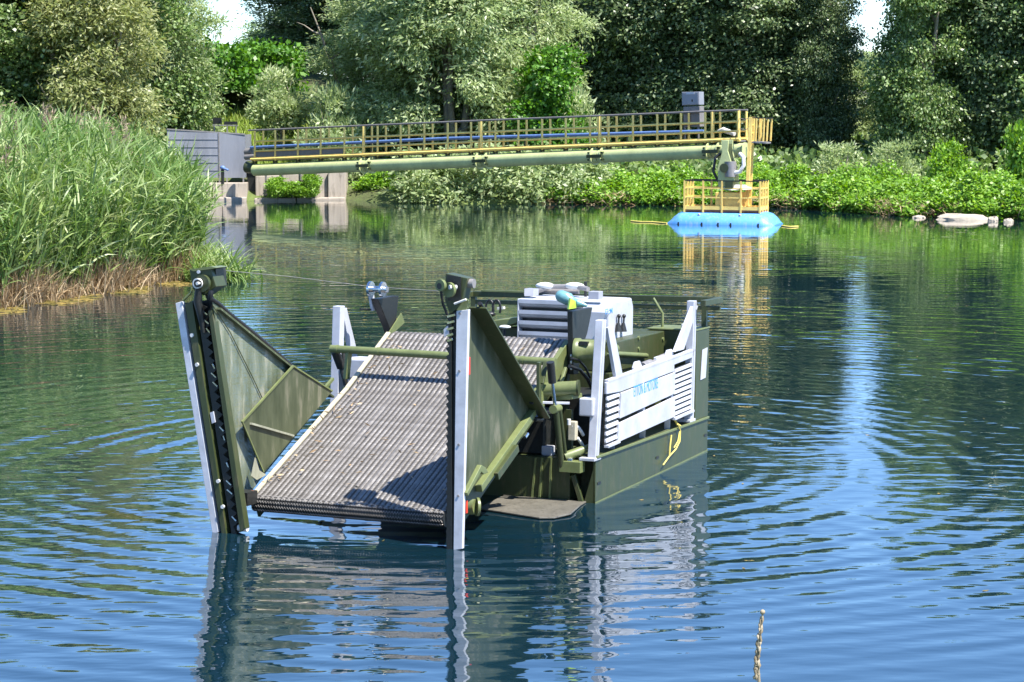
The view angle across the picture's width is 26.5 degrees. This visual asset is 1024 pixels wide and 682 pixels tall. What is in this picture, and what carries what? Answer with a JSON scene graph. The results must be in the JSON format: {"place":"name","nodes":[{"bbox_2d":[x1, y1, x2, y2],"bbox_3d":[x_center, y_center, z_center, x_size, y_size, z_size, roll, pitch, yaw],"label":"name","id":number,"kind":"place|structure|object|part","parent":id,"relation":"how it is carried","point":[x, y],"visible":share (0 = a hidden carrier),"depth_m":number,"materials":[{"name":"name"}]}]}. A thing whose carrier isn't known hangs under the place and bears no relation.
{"place":"outdoors","nodes":[
{"label":"outdoors","id":0,"kind":"place"},
{"bbox_2d":[0,200,1023,681],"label":"water","id":1,"kind":"structure","parent":0,"point":[846,496],"depth_m":23.32,"materials":[{"name":"blue liquid"}]},
{"bbox_2d":[0,278,191,313],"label":"floating weed","id":2,"kind":"object","parent":1,"relation":"on","point":[124,291],"visible":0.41,"depth_m":47.11,"materials":[{"name":"plant"}]},
{"bbox_2d":[167,237,275,284],"bbox_3d":[-6.901,-1.863,51.341,3.442,1.328,2.978,0,6,0],"label":"sedge tussock","id":3,"kind":"object","parent":1,"relation":"in","point":[231,263],"visible":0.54,"depth_m":51.09,"materials":[{"name":"green plant"}]},
{"bbox_2d":[247,173,255,191],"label":"concrete pier","id":4,"kind":"structure","parent":1,"relation":"in","point":[251,181],"depth_m":93.72,"materials":[{"name":"concrete"}]},
{"bbox_2d":[176,265,722,549],"bbox_3d":[-0.407,0.613,23.817,3.462,3.105,6.949,3,6,23],"label":"weed harvester","id":5,"kind":"object","parent":1,"relation":"on","point":[605,383],"visible":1,"depth_m":22.58,"materials":[{"name":"green paint"}]},
{"bbox_2d":[261,337,524,490],"bbox_3d":[-1.017,0.721,22.683,2.134,1.205,2.876,2,7,21],"label":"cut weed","id":6,"kind":"object","parent":5,"relation":"on","point":[350,413],"visible":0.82,"depth_m":22.46,"materials":[{"name":"green plant"}]},
{"bbox_2d":[663,420,680,465],"bbox_3d":[1.842,1.151,25.105,0.078,0.462,0.767,3,7,23],"label":"mooring rope","id":7,"kind":"object","parent":5,"relation":"hanging from","point":[679,434],"visible":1,"depth_m":25.16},
{"bbox_2d":[631,220,666,223],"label":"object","id":8,"kind":"object","parent":1,"relation":"on","point":[649,221],"visible":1,"depth_m":76.45,"materials":[{"name":"yellow"}]},
{"bbox_2d":[667,117,782,225],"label":"pontoon","id":9,"kind":"object","parent":1,"relation":"on","point":[729,207],"visible":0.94,"depth_m":75.17,"materials":[{"name":"blue paint"}]},
{"bbox_2d":[243,109,747,175],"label":"pipe bridge","id":10,"kind":"structure","parent":9,"relation":"on","point":[604,153],"depth_m":83.13,"materials":[{"name":"green paint"}]},
{"bbox_2d":[682,92,703,138],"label":"control cabinet","id":11,"kind":"object","parent":10,"relation":"on","point":[692,98],"visible":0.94,"depth_m":77.93,"materials":[{"name":"grey metal"}]},
{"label":"door","id":12,"kind":"part","parent":11,"relation":"part of","materials":[{"name":"grey metal"}]},
{"bbox_2d":[912,215,925,217],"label":"rock","id":13,"kind":"object","parent":1,"relation":"in","point":[918,216],"visible":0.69,"depth_m":79.36,"materials":[{"name":"stone"}]},
{"bbox_2d":[936,213,987,219],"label":"rock","id":14,"kind":"object","parent":1,"relation":"in","point":[952,216],"visible":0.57,"depth_m":78.04,"materials":[{"name":"stone"}]},
{"bbox_2d":[988,216,997,221],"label":"rock","id":15,"kind":"object","parent":1,"relation":"in","point":[993,219],"visible":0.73,"depth_m":77.02,"materials":[{"name":"stone"}]},
{"bbox_2d":[1003,218,1013,221],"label":"rock","id":16,"kind":"object","parent":1,"relation":"in","point":[1009,220],"visible":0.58,"depth_m":76.62,"materials":[{"name":"stone"}]},
{"bbox_2d":[54,66,1023,280],"bbox_3d":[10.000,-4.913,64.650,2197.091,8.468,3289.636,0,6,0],"label":"ground","id":17,"kind":"structure","parent":0,"point":[352,194],"depth_m":93.56,"materials":[{"name":"soil"}]},
{"bbox_2d":[0,0,30,105],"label":"tree","id":18,"kind":"object","parent":17,"relation":"on","point":[9,28],"visible":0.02,"depth_m":78.89,"materials":[{"name":"green plant"}]},
{"bbox_2d":[0,0,102,118],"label":"maple tree","id":19,"kind":"object","parent":17,"relation":"on","point":[16,84],"visible":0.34,"depth_m":76.74,"materials":[{"name":"green plant"}]},
{"bbox_2d":[2,12,154,89],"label":"maple tree","id":20,"kind":"object","parent":17,"relation":"on","point":[43,36],"depth_m":93.01,"materials":[{"name":"green plant"}]},
{"bbox_2d":[14,0,180,144],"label":"willow tree","id":21,"kind":"object","parent":17,"relation":"on","point":[99,29],"visible":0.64,"depth_m":76.10,"materials":[{"name":"green plant"}]},
{"bbox_2d":[0,237,221,309],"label":"dry reeds","id":22,"kind":"object","parent":17,"relation":"on","point":[14,294],"visible":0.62,"depth_m":47.63,"materials":[{"name":"beige plant"}]},
{"bbox_2d":[0,93,228,305],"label":"reed bed","id":23,"kind":"object","parent":17,"relation":"on","point":[97,193],"visible":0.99,"depth_m":48.05,"materials":[{"name":"green plant"}]},
{"bbox_2d":[0,100,153,177],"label":"reed plumes","id":24,"kind":"object","parent":23,"relation":"on","point":[47,113],"visible":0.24,"depth_m":49.95,"materials":[{"name":"beige plant"}]},
{"bbox_2d":[109,0,240,143],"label":"tree","id":25,"kind":"object","parent":17,"relation":"on","point":[179,95],"visible":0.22,"depth_m":95.92,"materials":[{"name":"green plant"}]},
{"bbox_2d":[138,0,236,133],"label":"willow tree","id":26,"kind":"object","parent":17,"relation":"on","point":[201,7],"visible":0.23,"depth_m":96.81,"materials":[{"name":"green plant"}]},
{"bbox_2d":[139,227,247,275],"bbox_3d":[-7.972,-2.069,52.651,3.454,1.595,3.554,4,7,30],"label":"sedge tussock","id":27,"kind":"object","parent":17,"relation":"on","point":[207,248],"visible":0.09,"depth_m":52.52,"materials":[{"name":"green plant"}]},
{"bbox_2d":[158,106,229,133],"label":"willow shrub","id":28,"kind":"object","parent":17,"relation":"on","point":[219,129],"visible":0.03,"depth_m":97.90,"materials":[{"name":"green plant"}]},
{"bbox_2d":[201,182,247,201],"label":"concrete wall","id":29,"kind":"structure","parent":17,"relation":"on","point":[237,192],"depth_m":92.99,"materials":[{"name":"grey concrete"}]},
{"bbox_2d":[167,129,251,182],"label":"metal housing","id":30,"kind":"object","parent":29,"relation":"on","point":[226,149],"visible":0.61,"depth_m":93.17,"materials":[{"name":"metal"}]},
{"bbox_2d":[212,118,237,132],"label":"sign frame","id":31,"kind":"object","parent":30,"relation":"on","point":[226,123],"visible":0.68,"depth_m":96.52,"materials":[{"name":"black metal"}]},
{"bbox_2d":[220,166,228,182],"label":"standpipe","id":32,"kind":"object","parent":29,"relation":"on","point":[222,168],"visible":1,"depth_m":92.81,"materials":[{"name":"metal"}]},
{"bbox_2d":[189,36,311,96],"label":"hedge","id":33,"kind":"object","parent":17,"relation":"on","point":[240,60],"visible":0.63,"depth_m":109.08,"materials":[{"name":"green plant"}]},
{"bbox_2d":[221,20,291,46],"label":"distant tree","id":34,"kind":"object","parent":17,"relation":"on","point":[250,29],"visible":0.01,"depth_m":148.21,"materials":[{"name":"green plant"}]},
{"bbox_2d":[214,104,312,163],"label":"meadow grass","id":35,"kind":"structure","parent":17,"relation":"on","point":[241,119],"depth_m":105.65,"materials":[{"name":"green plant"}]},
{"bbox_2d":[240,63,310,143],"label":"willow shrub","id":36,"kind":"object","parent":17,"relation":"on","point":[278,108],"visible":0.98,"depth_m":99.95,"materials":[{"name":"green plant"}]},
{"bbox_2d":[263,175,289,199],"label":"green plant","id":37,"kind":"object","parent":17,"relation":"on","point":[275,184],"visible":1,"depth_m":92.90,"materials":[{"name":"green plant"}]},
{"bbox_2d":[232,0,352,72],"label":"dark tree","id":38,"kind":"object","parent":17,"relation":"on","point":[280,21],"visible":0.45,"depth_m":121.42,"materials":[{"name":"green plant"}]},
{"bbox_2d":[254,173,347,200],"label":"concrete wall","id":39,"kind":"structure","parent":17,"relation":"on","point":[333,186],"depth_m":93.98,"materials":[{"name":"concrete"}]},
{"bbox_2d":[274,181,310,198],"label":"green plant","id":40,"kind":"object","parent":39,"relation":"on","point":[295,189],"visible":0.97,"depth_m":93.05,"materials":[{"name":"green plant"}]},
{"bbox_2d":[300,174,322,199],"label":"green plant","id":41,"kind":"object","parent":39,"relation":"on","point":[313,182],"visible":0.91,"depth_m":93.32,"materials":[{"name":"green plant"}]},
{"bbox_2d":[268,0,361,80],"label":"tree","id":42,"kind":"object","parent":17,"relation":"on","point":[319,22],"visible":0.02,"depth_m":122.75,"materials":[{"name":"green plant"}]},
{"bbox_2d":[287,79,369,181],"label":"willow shrub","id":43,"kind":"object","parent":17,"relation":"on","point":[339,97],"visible":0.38,"depth_m":95.94,"materials":[{"name":"green plant"}]},
{"bbox_2d":[281,0,443,157],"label":"willow tree","id":44,"kind":"object","parent":17,"relation":"on","point":[328,65],"visible":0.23,"depth_m":99.47,"materials":[{"name":"green plant"}]},
{"bbox_2d":[349,171,396,191],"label":"green plant","id":45,"kind":"object","parent":17,"relation":"on","point":[369,180],"visible":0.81,"depth_m":94.28,"materials":[{"name":"green plant"}]},
{"bbox_2d":[333,0,460,76],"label":"tree","id":46,"kind":"object","parent":17,"relation":"on","point":[363,59],"visible":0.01,"depth_m":117.37,"materials":[{"name":"green plant"}]},
{"bbox_2d":[384,180,411,191],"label":"green plant","id":47,"kind":"object","parent":17,"relation":"on","point":[394,189],"visible":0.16,"depth_m":92.66,"materials":[{"name":"green plant"}]},
{"bbox_2d":[375,142,482,203],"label":"willow scrub","id":48,"kind":"object","parent":17,"relation":"on","point":[423,181],"visible":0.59,"depth_m":90.96,"materials":[{"name":"green plant"}]},
{"bbox_2d":[336,0,545,148],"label":"willow tree","id":49,"kind":"object","parent":17,"relation":"on","point":[448,26],"visible":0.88,"depth_m":95.49,"materials":[{"name":"green plant"}]},
{"bbox_2d":[430,139,522,203],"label":"willow scrub","id":50,"kind":"object","parent":17,"relation":"on","point":[481,182],"visible":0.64,"depth_m":90.77,"materials":[{"name":"green plant"}]},
{"bbox_2d":[468,139,576,203],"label":"willow scrub","id":51,"kind":"object","parent":17,"relation":"on","point":[532,177],"visible":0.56,"depth_m":90.30,"materials":[{"name":"green plant"}]},
{"bbox_2d":[438,0,610,147],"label":"willow tree","id":52,"kind":"object","parent":17,"relation":"on","point":[537,23],"visible":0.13,"depth_m":98.19,"materials":[{"name":"green plant"}]},
{"bbox_2d":[502,41,600,150],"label":"green sapling","id":53,"kind":"object","parent":17,"relation":"on","point":[548,79],"visible":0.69,"depth_m":93.97,"materials":[{"name":"green plant"}]},
{"bbox_2d":[509,0,629,122],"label":"poplar tree","id":54,"kind":"object","parent":17,"relation":"on","point":[588,62],"visible":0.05,"depth_m":109.00,"materials":[{"name":"green plant"}]},
{"bbox_2d":[541,140,625,203],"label":"willow scrub","id":55,"kind":"object","parent":17,"relation":"on","point":[592,170],"visible":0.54,"depth_m":90.47,"materials":[{"name":"green plant"}]},
{"bbox_2d":[560,84,611,142],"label":"willow shrub","id":56,"kind":"object","parent":17,"relation":"on","point":[578,97],"visible":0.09,"depth_m":95.42,"materials":[{"name":"green plant"}]},
{"bbox_2d":[554,0,716,147],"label":"poplar tree","id":57,"kind":"object","parent":17,"relation":"on","point":[615,12],"visible":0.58,"depth_m":105.26,"materials":[{"name":"green plant"}]},
{"bbox_2d":[335,131,1011,189],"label":"undergrowth","id":58,"kind":"object","parent":17,"relation":"on","point":[806,155],"visible":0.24,"depth_m":95.44,"materials":[{"name":"green plant"}]},
{"bbox_2d":[612,0,776,146],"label":"poplar tree","id":59,"kind":"object","parent":17,"relation":"on","point":[699,79],"visible":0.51,"depth_m":104.09,"materials":[{"name":"green plant"}]},
{"bbox_2d":[663,0,838,151],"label":"poplar tree","id":60,"kind":"object","parent":17,"relation":"on","point":[749,62],"visible":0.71,"depth_m":103.22,"materials":[{"name":"green plant"}]},
{"bbox_2d":[753,609,764,681],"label":"grass stalk","id":61,"kind":"object","parent":17,"relation":"on","point":[757,666],"depth_m":6.13,"materials":[{"name":"plant"}]},
{"bbox_2d":[541,185,1023,218],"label":"dead canes","id":62,"kind":"object","parent":17,"relation":"on","point":[887,202],"visible":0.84,"depth_m":86.01,"materials":[{"name":"plant"}]},
{"bbox_2d":[543,154,1023,219],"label":"brambles","id":63,"kind":"object","parent":17,"relation":"on","point":[977,190],"visible":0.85,"depth_m":84.93,"materials":[{"name":"green plant"}]},
{"bbox_2d":[719,0,862,159],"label":"poplar tree","id":64,"kind":"object","parent":17,"relation":"on","point":[778,141],"visible":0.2,"depth_m":104.05,"materials":[{"name":"green plant"}]},
{"bbox_2d":[771,161,813,190],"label":"green plant","id":65,"kind":"object","parent":17,"relation":"on","point":[793,171],"visible":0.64,"depth_m":88.70,"materials":[{"name":"green plant"}]},
{"bbox_2d":[787,0,870,156],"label":"poplar tree","id":66,"kind":"object","parent":17,"relation":"on","point":[824,52],"visible":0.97,"depth_m":102.41,"materials":[{"name":"green plant"}]},
{"bbox_2d":[808,139,870,179],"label":"grey shrub","id":67,"kind":"object","parent":17,"relation":"on","point":[823,168],"visible":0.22,"depth_m":91.45,"materials":[{"name":"green plant"}]},
{"bbox_2d":[832,49,891,143],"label":"distant tree","id":68,"kind":"object","parent":17,"relation":"on","point":[867,121],"visible":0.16,"depth_m":125.93,"materials":[{"name":"green plant"}]},
{"bbox_2d":[864,138,921,180],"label":"grey shrub","id":69,"kind":"object","parent":17,"relation":"on","point":[883,153],"visible":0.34,"depth_m":89.35,"materials":[{"name":"green plant"}]},
{"bbox_2d":[851,0,988,169],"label":"tree","id":70,"kind":"object","parent":17,"relation":"on","point":[911,94],"visible":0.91,"depth_m":96.33,"materials":[{"name":"green plant"}]},
{"bbox_2d":[878,3,973,102],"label":"tree","id":71,"kind":"object","parent":17,"relation":"on","point":[893,19],"depth_m":115.78,"materials":[{"name":"green plant"}]},
{"bbox_2d":[852,0,1013,161],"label":"tree","id":72,"kind":"object","parent":17,"relation":"on","point":[955,77],"visible":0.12,"depth_m":97.88,"materials":[{"name":"green plant"}]},
{"bbox_2d":[924,137,975,183],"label":"green plant","id":73,"kind":"object","parent":17,"relation":"on","point":[950,162],"visible":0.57,"depth_m":85.93,"materials":[{"name":"green plant"}]},
{"bbox_2d":[922,0,1023,163],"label":"tree","id":74,"kind":"object","parent":17,"relation":"on","point":[1003,21],"visible":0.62,"depth_m":96.40,"materials":[{"name":"green plant"}]},
{"bbox_2d":[961,0,1023,153],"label":"tree","id":75,"kind":"object","parent":17,"relation":"on","point":[1019,79],"visible":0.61,"depth_m":96.27,"materials":[{"name":"green plant"}]},
{"bbox_2d":[997,118,1023,180],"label":"green plant","id":76,"kind":"object","parent":17,"relation":"on","point":[1014,143],"visible":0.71,"depth_m":83.10,"materials":[{"name":"green plant"}]},
{"bbox_2d":[183,0,900,104],"label":"sky","id":77,"kind":"structure","parent":0,"point":[874,9],"materials":[{"name":"white"}]}
]}

